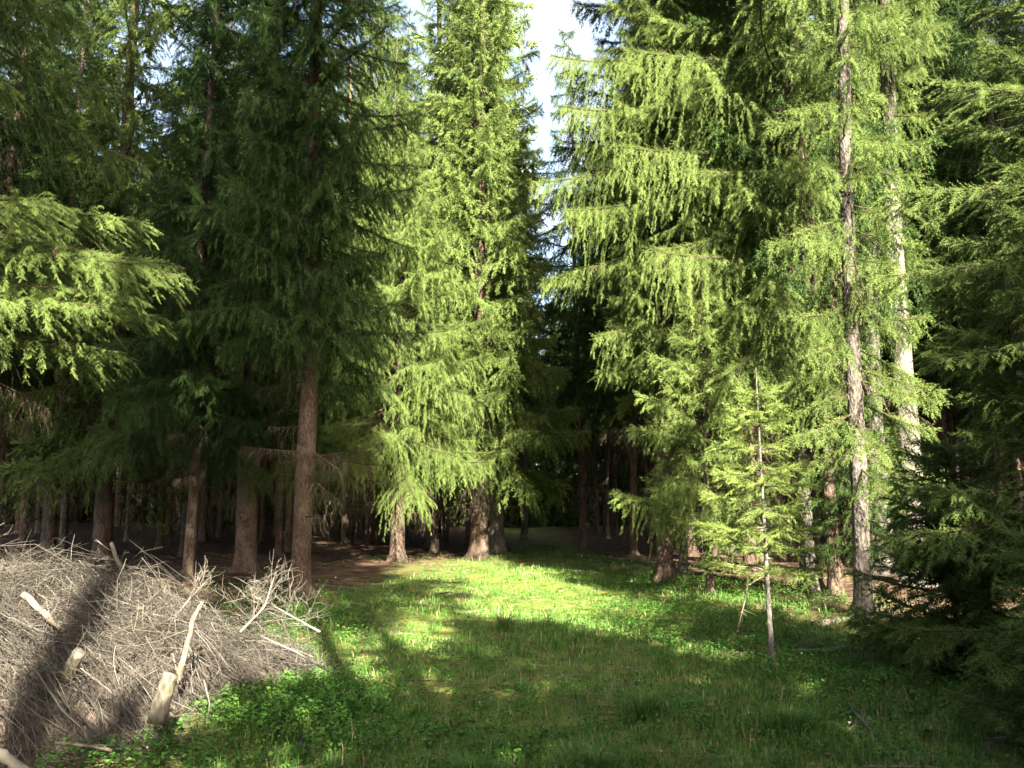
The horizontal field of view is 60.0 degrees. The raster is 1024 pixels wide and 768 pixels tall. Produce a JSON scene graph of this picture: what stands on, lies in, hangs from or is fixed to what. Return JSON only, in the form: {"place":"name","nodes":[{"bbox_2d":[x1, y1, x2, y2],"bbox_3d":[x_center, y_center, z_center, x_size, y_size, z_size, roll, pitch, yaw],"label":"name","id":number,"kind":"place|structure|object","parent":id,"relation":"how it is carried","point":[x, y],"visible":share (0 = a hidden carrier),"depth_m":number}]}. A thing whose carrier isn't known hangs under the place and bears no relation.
{"place":"outdoors","nodes":[
{"label":"outdoors","id":0,"kind":"place"},
{"bbox_2d":[0,517,1023,767],"bbox_3d":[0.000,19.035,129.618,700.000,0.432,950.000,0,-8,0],"label":"ground","id":1,"kind":"structure","parent":0,"point":[454,549],"depth_m":12.59},
{"bbox_2d":[0,77,48,521],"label":"spruce tree","id":2,"kind":"object","parent":1,"relation":"on","point":[3,416],"visible":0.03,"depth_m":35.72},
{"bbox_2d":[1,438,74,523],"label":"spruce tree","id":3,"kind":"object","parent":1,"relation":"on","point":[8,506],"visible":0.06,"depth_m":60.77},
{"bbox_2d":[1,404,78,532],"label":"spruce tree","id":4,"kind":"object","parent":1,"relation":"on","point":[38,522],"visible":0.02,"depth_m":42.12},
{"bbox_2d":[0,2,85,532],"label":"spruce tree","id":5,"kind":"object","parent":1,"relation":"on","point":[31,381],"visible":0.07,"depth_m":27.67},
{"bbox_2d":[0,3,93,537],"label":"spruce tree","id":6,"kind":"object","parent":1,"relation":"on","point":[26,179],"visible":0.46,"depth_m":22.54},
{"bbox_2d":[1,23,101,548],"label":"spruce tree","id":7,"kind":"object","parent":1,"relation":"on","point":[23,537],"visible":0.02,"depth_m":29.58},
{"bbox_2d":[4,0,131,548],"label":"spruce tree","id":8,"kind":"object","parent":1,"relation":"on","point":[42,538],"visible":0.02,"depth_m":29.19},
{"bbox_2d":[0,0,146,559],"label":"spruce tree","id":9,"kind":"object","parent":1,"relation":"on","point":[51,528],"visible":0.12,"depth_m":25.83},
{"bbox_2d":[0,0,146,552],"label":"spruce tree","id":10,"kind":"object","parent":1,"relation":"on","point":[63,534],"visible":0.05,"depth_m":27.10},
{"bbox_2d":[65,441,122,522],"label":"spruce tree","id":11,"kind":"object","parent":1,"relation":"on","point":[80,517],"visible":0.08,"depth_m":62.97},
{"bbox_2d":[0,0,198,443],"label":"spruce tree","id":12,"kind":"object","parent":1,"relation":"on","point":[47,296],"visible":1,"depth_m":10.20},
{"bbox_2d":[0,0,228,562],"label":"spruce tree","id":13,"kind":"object","parent":1,"relation":"on","point":[49,464],"visible":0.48,"depth_m":23.88},
{"bbox_2d":[114,118,147,526],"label":"spruce tree","id":14,"kind":"object","parent":1,"relation":"on","point":[116,509],"visible":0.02,"depth_m":53.31},
{"bbox_2d":[78,173,185,541],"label":"spruce tree","id":15,"kind":"object","parent":1,"relation":"on","point":[127,525],"visible":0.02,"depth_m":35.62},
{"bbox_2d":[121,457,165,522],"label":"spruce tree","id":16,"kind":"object","parent":1,"relation":"on","point":[139,510],"visible":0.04,"depth_m":64.66},
{"bbox_2d":[121,48,211,549],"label":"spruce tree","id":17,"kind":"object","parent":1,"relation":"on","point":[160,546],"visible":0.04,"depth_m":30.70},
{"bbox_2d":[143,107,192,534],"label":"spruce tree","id":18,"kind":"object","parent":1,"relation":"on","point":[169,518],"visible":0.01,"depth_m":41.77},
{"bbox_2d":[128,16,249,556],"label":"spruce tree","id":19,"kind":"object","parent":1,"relation":"on","point":[182,538],"visible":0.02,"depth_m":28.04},
{"bbox_2d":[77,0,302,577],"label":"spruce tree","id":20,"kind":"object","parent":1,"relation":"on","point":[191,76],"visible":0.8,"depth_m":19.22},
{"bbox_2d":[0,523,396,767],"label":"brush pile","id":21,"kind":"object","parent":1,"relation":"on","point":[132,646],"visible":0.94,"depth_m":6.88},
{"bbox_2d":[0,748,29,767],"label":"dead branch","id":22,"kind":"object","parent":21,"relation":"on","point":[8,759],"visible":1,"depth_m":4.28},
{"bbox_2d":[20,592,65,633],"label":"dead branch","id":23,"kind":"object","parent":21,"relation":"on","point":[33,604],"visible":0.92,"depth_m":6.73},
{"bbox_2d":[58,647,84,684],"bbox_3d":[-3.004,1.927,6.051,0.205,0.259,0.183,0,-8,0],"label":"log","id":24,"kind":"object","parent":21,"relation":"on","point":[78,653],"visible":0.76,"depth_m":6.01},
{"bbox_2d":[54,741,112,751],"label":"dead branch","id":25,"kind":"object","parent":21,"relation":"on","point":[81,745],"visible":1,"depth_m":4.73},
{"bbox_2d":[94,539,162,595],"bbox_3d":[-3.967,1.924,9.091,0.726,0.666,0.419,0,-8,0],"label":"broken branch","id":26,"kind":"object","parent":21,"relation":"on","point":[115,555],"visible":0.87,"depth_m":9.04},
{"bbox_2d":[147,670,178,725],"bbox_3d":[-2.264,2.037,5.747,0.168,0.333,0.160,0,-8,0],"label":"log","id":27,"kind":"object","parent":21,"relation":"on","point":[160,706],"visible":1,"depth_m":5.72},
{"bbox_2d":[176,599,204,680],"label":"broken branch","id":28,"kind":"object","parent":21,"relation":"on","point":[182,662],"visible":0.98,"depth_m":6.54},
{"bbox_2d":[173,558,224,622],"bbox_3d":[-2.945,1.969,8.448,0.480,0.668,0.780,0,-8,0],"label":"dead branch","id":29,"kind":"object","parent":21,"relation":"on","point":[191,595],"visible":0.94,"depth_m":8.44},
{"bbox_2d":[209,550,302,639],"bbox_3d":[-2.468,2.077,8.464,0.818,0.983,1.355,0,-8,0],"label":"dead branch","id":30,"kind":"object","parent":21,"relation":"on","point":[259,612],"visible":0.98,"depth_m":8.62},
{"bbox_2d":[235,563,362,659],"bbox_3d":[-2.188,2.367,9.113,1.412,0.989,1.129,0,-8,0],"label":"dead branch","id":31,"kind":"object","parent":21,"relation":"on","point":[295,618],"visible":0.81,"depth_m":9.02},
{"bbox_2d":[259,634,340,675],"bbox_3d":[-1.864,2.380,7.633,0.810,0.388,0.644,0,-8,0],"label":"dead branch","id":32,"kind":"object","parent":21,"relation":"on","point":[312,661],"visible":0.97,"depth_m":7.66},
{"bbox_2d":[124,0,284,557],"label":"spruce tree","id":33,"kind":"object","parent":1,"relation":"on","point":[197,529],"visible":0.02,"depth_m":27.01},
{"bbox_2d":[169,0,252,541],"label":"spruce tree","id":34,"kind":"object","parent":1,"relation":"on","point":[203,536],"visible":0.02,"depth_m":36.05},
{"bbox_2d":[208,451,274,523],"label":"spruce tree","id":35,"kind":"object","parent":1,"relation":"on","point":[211,508],"visible":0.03,"depth_m":62.62},
{"bbox_2d":[213,116,287,544],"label":"spruce tree","id":36,"kind":"object","parent":1,"relation":"on","point":[258,513],"visible":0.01,"depth_m":34.95},
{"bbox_2d":[119,0,394,572],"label":"spruce tree","id":37,"kind":"object","parent":1,"relation":"on","point":[245,555],"visible":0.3,"depth_m":20.36},
{"bbox_2d":[194,11,338,547],"bbox_3d":[-8.954,-5.559,32.015,6.068,23.252,5.626,3,-8,-23],"label":"spruce tree","id":38,"kind":"object","parent":1,"relation":"on","point":[260,512],"visible":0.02,"depth_m":31.32},
{"bbox_2d":[224,441,312,525],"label":"spruce tree","id":39,"kind":"object","parent":1,"relation":"on","point":[268,504],"visible":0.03,"depth_m":61.64},
{"bbox_2d":[219,12,349,556],"bbox_3d":[-7.400,-4.056,28.025,4.487,19.169,4.641,-3,-8,22],"label":"spruce tree","id":40,"kind":"object","parent":1,"relation":"on","point":[279,529],"visible":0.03,"depth_m":27.29},
{"bbox_2d":[259,417,318,541],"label":"spruce tree","id":41,"kind":"object","parent":1,"relation":"on","point":[262,524],"visible":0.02,"depth_m":38.20},
{"bbox_2d":[235,13,371,551],"bbox_3d":[-6.944,-4.030,29.992,4.744,19.594,4.587,-4,-9,26],"label":"spruce tree","id":42,"kind":"object","parent":1,"relation":"on","point":[287,539],"visible":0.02,"depth_m":29.07},
{"bbox_2d":[175,0,432,599],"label":"spruce tree","id":43,"kind":"object","parent":1,"relation":"on","point":[319,202],"visible":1,"depth_m":15.20},
{"bbox_2d":[264,11,363,536],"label":"spruce tree","id":44,"kind":"object","parent":1,"relation":"on","point":[321,415],"visible":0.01,"depth_m":32.49},
{"bbox_2d":[287,422,360,532],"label":"spruce tree","id":45,"kind":"object","parent":1,"relation":"on","point":[326,518],"depth_m":48.44},
{"bbox_2d":[319,449,383,526],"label":"spruce tree","id":46,"kind":"object","parent":1,"relation":"on","point":[331,522],"visible":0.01,"depth_m":61.33},
{"bbox_2d":[318,144,389,543],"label":"spruce tree","id":47,"kind":"object","parent":1,"relation":"on","point":[353,535],"visible":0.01,"depth_m":35.55},
{"bbox_2d":[312,3,399,544],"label":"spruce tree","id":48,"kind":"object","parent":1,"relation":"on","point":[345,535],"visible":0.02,"depth_m":36.16},
{"bbox_2d":[318,0,422,543],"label":"spruce tree","id":49,"kind":"object","parent":1,"relation":"on","point":[370,535],"visible":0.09,"depth_m":38.32},
{"bbox_2d":[329,31,447,548],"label":"spruce tree","id":50,"kind":"object","parent":1,"relation":"on","point":[403,75],"visible":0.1,"depth_m":33.39},
{"bbox_2d":[271,124,516,561],"bbox_3d":[-3.379,-1.300,24.792,7.019,12.850,6.335,0,-8,0],"label":"spruce tree","id":51,"kind":"object","parent":1,"relation":"on","point":[395,444],"visible":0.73,"depth_m":23.97},
{"bbox_2d":[351,14,448,543],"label":"spruce tree","id":52,"kind":"object","parent":1,"relation":"on","point":[407,528],"visible":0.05,"depth_m":38.69},
{"bbox_2d":[377,448,459,528],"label":"spruce tree","id":53,"kind":"object","parent":1,"relation":"on","point":[414,525],"visible":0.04,"depth_m":59.26},
{"bbox_2d":[406,79,456,541],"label":"spruce tree","id":54,"kind":"object","parent":1,"relation":"on","point":[444,512],"visible":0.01,"depth_m":38.56},
{"bbox_2d":[367,1,507,554],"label":"spruce tree","id":55,"kind":"object","parent":1,"relation":"on","point":[434,545],"visible":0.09,"depth_m":30.41},
{"bbox_2d":[376,0,503,547],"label":"spruce tree","id":56,"kind":"object","parent":1,"relation":"on","point":[429,38],"visible":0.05,"depth_m":34.36},
{"bbox_2d":[425,482,466,526],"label":"spruce tree","id":57,"kind":"object","parent":1,"relation":"on","point":[454,509],"visible":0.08,"depth_m":62.40},
{"bbox_2d":[417,746,517,767],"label":"grass tuft","id":58,"kind":"object","parent":1,"relation":"on","point":[464,765],"visible":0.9,"depth_m":5.27},
{"bbox_2d":[419,22,541,545],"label":"spruce tree","id":59,"kind":"object","parent":1,"relation":"on","point":[467,537],"depth_m":34.09},
{"bbox_2d":[404,0,572,553],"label":"spruce tree","id":60,"kind":"object","parent":1,"relation":"on","point":[496,534],"visible":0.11,"depth_m":29.79},
{"bbox_2d":[388,0,592,559],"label":"spruce tree","id":61,"kind":"object","parent":1,"relation":"on","point":[482,200],"visible":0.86,"depth_m":27.02},
{"bbox_2d":[479,607,521,631],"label":"grass tuft","id":62,"kind":"object","parent":1,"relation":"on","point":[502,622],"visible":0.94,"depth_m":10.86},
{"bbox_2d":[464,429,550,527],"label":"spruce tree","id":63,"kind":"object","parent":1,"relation":"on","point":[508,514],"visible":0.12,"depth_m":61.36},
{"bbox_2d":[7,548,1023,767],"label":"ground cover","id":64,"kind":"object","parent":1,"relation":"on","point":[300,704],"visible":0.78,"depth_m":7.07},
{"bbox_2d":[489,0,549,474],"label":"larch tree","id":65,"kind":"object","parent":1,"relation":"on","point":[516,17],"visible":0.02,"depth_m":38.86},
{"bbox_2d":[503,293,565,526],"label":"spruce tree","id":66,"kind":"object","parent":1,"relation":"on","point":[553,520],"visible":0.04,"depth_m":64.27},
{"bbox_2d":[510,1,568,540],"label":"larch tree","id":67,"kind":"object","parent":1,"relation":"on","point":[524,522],"visible":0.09,"depth_m":41.66},
{"bbox_2d":[539,275,592,525],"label":"spruce tree","id":68,"kind":"object","parent":1,"relation":"on","point":[560,469],"visible":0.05,"depth_m":68.00},
{"bbox_2d":[519,20,630,547],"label":"spruce tree","id":69,"kind":"object","parent":1,"relation":"on","point":[555,310],"visible":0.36,"depth_m":33.37},
{"bbox_2d":[550,171,604,531],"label":"spruce tree","id":70,"kind":"object","parent":1,"relation":"on","point":[597,523],"visible":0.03,"depth_m":50.72},
{"bbox_2d":[555,351,604,527],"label":"spruce tree","id":71,"kind":"object","parent":1,"relation":"on","point":[571,459],"visible":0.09,"depth_m":56.76},
{"bbox_2d":[543,247,621,530],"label":"spruce tree","id":72,"kind":"object","parent":1,"relation":"on","point":[561,444],"visible":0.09,"depth_m":53.01},
{"bbox_2d":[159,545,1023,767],"bbox_3d":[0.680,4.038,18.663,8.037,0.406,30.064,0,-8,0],"label":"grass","id":73,"kind":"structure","parent":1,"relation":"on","point":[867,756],"depth_m":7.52},
{"bbox_2d":[554,440,629,526],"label":"spruce tree","id":74,"kind":"object","parent":1,"relation":"on","point":[573,513],"visible":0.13,"depth_m":64.68},
{"bbox_2d":[528,732,669,767],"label":"grass tuft","id":75,"kind":"object","parent":1,"relation":"on","point":[598,760],"visible":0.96,"depth_m":5.54},
{"bbox_2d":[559,149,642,535],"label":"spruce tree","id":76,"kind":"object","parent":1,"relation":"on","point":[614,530],"visible":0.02,"depth_m":45.32},
{"bbox_2d":[549,2,655,554],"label":"spruce tree","id":77,"kind":"object","parent":1,"relation":"on","point":[633,547],"visible":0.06,"depth_m":28.89},
{"bbox_2d":[558,179,646,536],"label":"spruce tree","id":78,"kind":"object","parent":1,"relation":"on","point":[604,505],"visible":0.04,"depth_m":42.86},
{"bbox_2d":[564,245,648,538],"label":"spruce tree","id":79,"kind":"object","parent":1,"relation":"on","point":[596,431],"visible":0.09,"depth_m":41.33},
{"bbox_2d":[590,452,644,526],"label":"spruce tree","id":80,"kind":"object","parent":1,"relation":"on","point":[626,520],"visible":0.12,"depth_m":63.55},
{"bbox_2d":[616,447,651,527],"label":"spruce tree","id":81,"kind":"object","parent":1,"relation":"on","point":[623,461],"visible":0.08,"depth_m":59.70},
{"bbox_2d":[598,413,671,533],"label":"spruce tree","id":82,"kind":"object","parent":1,"relation":"on","point":[649,465],"visible":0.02,"depth_m":47.28},
{"bbox_2d":[597,680,694,725],"bbox_3d":[0.977,2.417,6.685,0.828,0.265,0.812,0,-8,0],"label":"grass tuft","id":83,"kind":"object","parent":1,"relation":"on","point":[639,706],"visible":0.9,"depth_m":6.63},
{"bbox_2d":[599,318,697,541],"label":"spruce tree","id":84,"kind":"object","parent":1,"relation":"on","point":[618,436],"visible":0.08,"depth_m":38.90},
{"bbox_2d":[573,2,724,556],"bbox_3d":[5.344,-7.336,29.549,6.854,26.262,6.355,-2,-8,12],"label":"spruce tree","id":85,"kind":"object","parent":1,"relation":"on","point":[689,535],"depth_m":28.76},
{"bbox_2d":[527,0,788,583],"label":"spruce tree","id":86,"kind":"object","parent":1,"relation":"on","point":[631,364],"visible":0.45,"depth_m":18.64},
{"bbox_2d":[547,0,773,567],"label":"spruce tree","id":87,"kind":"object","parent":1,"relation":"on","point":[603,42],"visible":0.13,"depth_m":23.04},
{"bbox_2d":[588,0,759,574],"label":"spruce tree","id":88,"kind":"object","parent":1,"relation":"on","point":[683,566],"visible":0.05,"depth_m":20.93},
{"bbox_2d":[614,20,764,561],"bbox_3d":[5.333,-4.642,26.402,4.843,20.006,4.957,8,-11,-44],"label":"spruce tree","id":89,"kind":"object","parent":1,"relation":"on","point":[627,387],"visible":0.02,"depth_m":26.13},
{"bbox_2d":[609,283,810,594],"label":"young spruce","id":90,"kind":"object","parent":1,"relation":"on","point":[682,487],"visible":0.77,"depth_m":15.10},
{"bbox_2d":[652,2,784,559],"bbox_3d":[5.686,-3.792,25.437,4.374,18.069,4.477,-2,-8,15],"label":"spruce tree","id":91,"kind":"object","parent":1,"relation":"on","point":[714,486],"depth_m":24.74},
{"bbox_2d":[643,4,839,566],"bbox_3d":[5.821,-6.068,23.429,5.461,22.040,5.335,4,-9,-27],"label":"spruce tree","id":92,"kind":"object","parent":1,"relation":"on","point":[753,460],"visible":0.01,"depth_m":22.52},
{"bbox_2d":[652,0,833,575],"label":"spruce tree","id":93,"kind":"object","parent":1,"relation":"on","point":[751,560],"visible":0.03,"depth_m":20.52},
{"bbox_2d":[686,375,837,665],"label":"spruce sapling","id":94,"kind":"object","parent":1,"relation":"on","point":[764,509],"visible":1,"depth_m":8.91},
{"bbox_2d":[695,51,828,560],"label":"spruce tree","id":95,"kind":"object","parent":1,"relation":"on","point":[769,436],"visible":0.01,"depth_m":25.75},
{"bbox_2d":[608,0,916,592],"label":"spruce tree","id":96,"kind":"object","parent":1,"relation":"on","point":[749,307],"visible":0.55,"depth_m":16.04},
{"bbox_2d":[736,5,842,556],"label":"spruce tree","id":97,"kind":"object","parent":1,"relation":"on","point":[779,495],"depth_m":26.99},
{"bbox_2d":[739,699,849,739],"bbox_3d":[1.949,2.321,6.074,0.835,0.247,0.790,0,-8,0],"label":"grass tuft","id":98,"kind":"object","parent":1,"relation":"on","point":[792,720],"visible":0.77,"depth_m":6.07},
{"bbox_2d":[763,13,838,550],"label":"spruce tree","id":99,"kind":"object","parent":1,"relation":"on","point":[786,499],"visible":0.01,"depth_m":30.73},
{"bbox_2d":[684,0,951,595],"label":"spruce tree","id":100,"kind":"object","parent":1,"relation":"on","point":[834,580],"visible":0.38,"depth_m":16.36},
{"bbox_2d":[778,0,921,557],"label":"spruce tree","id":101,"kind":"object","parent":1,"relation":"on","point":[837,240],"depth_m":27.34},
{"bbox_2d":[758,0,952,614],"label":"spruce tree","id":102,"kind":"object","parent":1,"relation":"on","point":[857,437],"visible":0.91,"depth_m":12.93},
{"bbox_2d":[793,310,921,567],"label":"young spruce","id":103,"kind":"object","parent":1,"relation":"on","point":[840,497],"visible":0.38,"depth_m":15.06},
{"bbox_2d":[807,1,941,574],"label":"spruce tree","id":104,"kind":"object","parent":1,"relation":"on","point":[868,229],"visible":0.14,"depth_m":20.10},
{"bbox_2d":[848,705,906,753],"bbox_3d":[2.536,2.397,6.113,0.405,0.243,1.469,0,-8,0],"label":"dead branch","id":105,"kind":"object","parent":1,"relation":"on","point":[859,717],"visible":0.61,"depth_m":6.33},
{"bbox_2d":[825,0,954,586],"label":"spruce tree","id":106,"kind":"object","parent":1,"relation":"on","point":[889,110],"visible":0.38,"depth_m":18.31},
{"bbox_2d":[828,0,1020,536],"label":"spruce tree","id":107,"kind":"object","parent":1,"relation":"on","point":[934,425],"visible":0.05,"depth_m":25.44},
{"bbox_2d":[839,414,1023,687],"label":"young spruce","id":108,"kind":"object","parent":1,"relation":"on","point":[960,596],"visible":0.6,"depth_m":8.42},
{"bbox_2d":[860,0,1016,535],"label":"spruce tree","id":109,"kind":"object","parent":1,"relation":"on","point":[936,378],"visible":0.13,"depth_m":24.62},
{"bbox_2d":[862,0,1016,525],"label":"spruce tree","id":110,"kind":"object","parent":1,"relation":"on","point":[950,425],"visible":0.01,"depth_m":26.97},
{"bbox_2d":[902,102,983,453],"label":"spruce tree","id":111,"kind":"object","parent":1,"relation":"on","point":[954,416],"visible":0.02,"depth_m":32.41},
{"bbox_2d":[863,0,1023,715],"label":"young spruce","id":112,"kind":"object","parent":1,"relation":"on","point":[1009,265],"visible":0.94,"depth_m":7.51},
{"bbox_2d":[898,0,1023,546],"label":"spruce tree","id":113,"kind":"object","parent":1,"relation":"on","point":[940,166],"visible":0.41,"depth_m":20.82},
{"bbox_2d":[910,0,1022,552],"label":"spruce tree","id":114,"kind":"object","parent":1,"relation":"on","point":[995,457],"visible":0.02,"depth_m":26.30},
{"bbox_2d":[926,0,1023,512],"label":"spruce tree","id":115,"kind":"object","parent":1,"relation":"on","point":[1012,464],"visible":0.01,"depth_m":26.92},
{"bbox_2d":[929,517,1023,748],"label":"young spruce","id":116,"kind":"object","parent":1,"relation":"on","point":[1005,644],"visible":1,"depth_m":5.66},
{"bbox_2d":[943,0,1023,506],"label":"spruce tree","id":117,"kind":"object","parent":1,"relation":"on","point":[980,321],"visible":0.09,"depth_m":22.61},
{"bbox_2d":[1,0,1023,464],"label":"sky","id":118,"kind":"structure","parent":0,"point":[548,15]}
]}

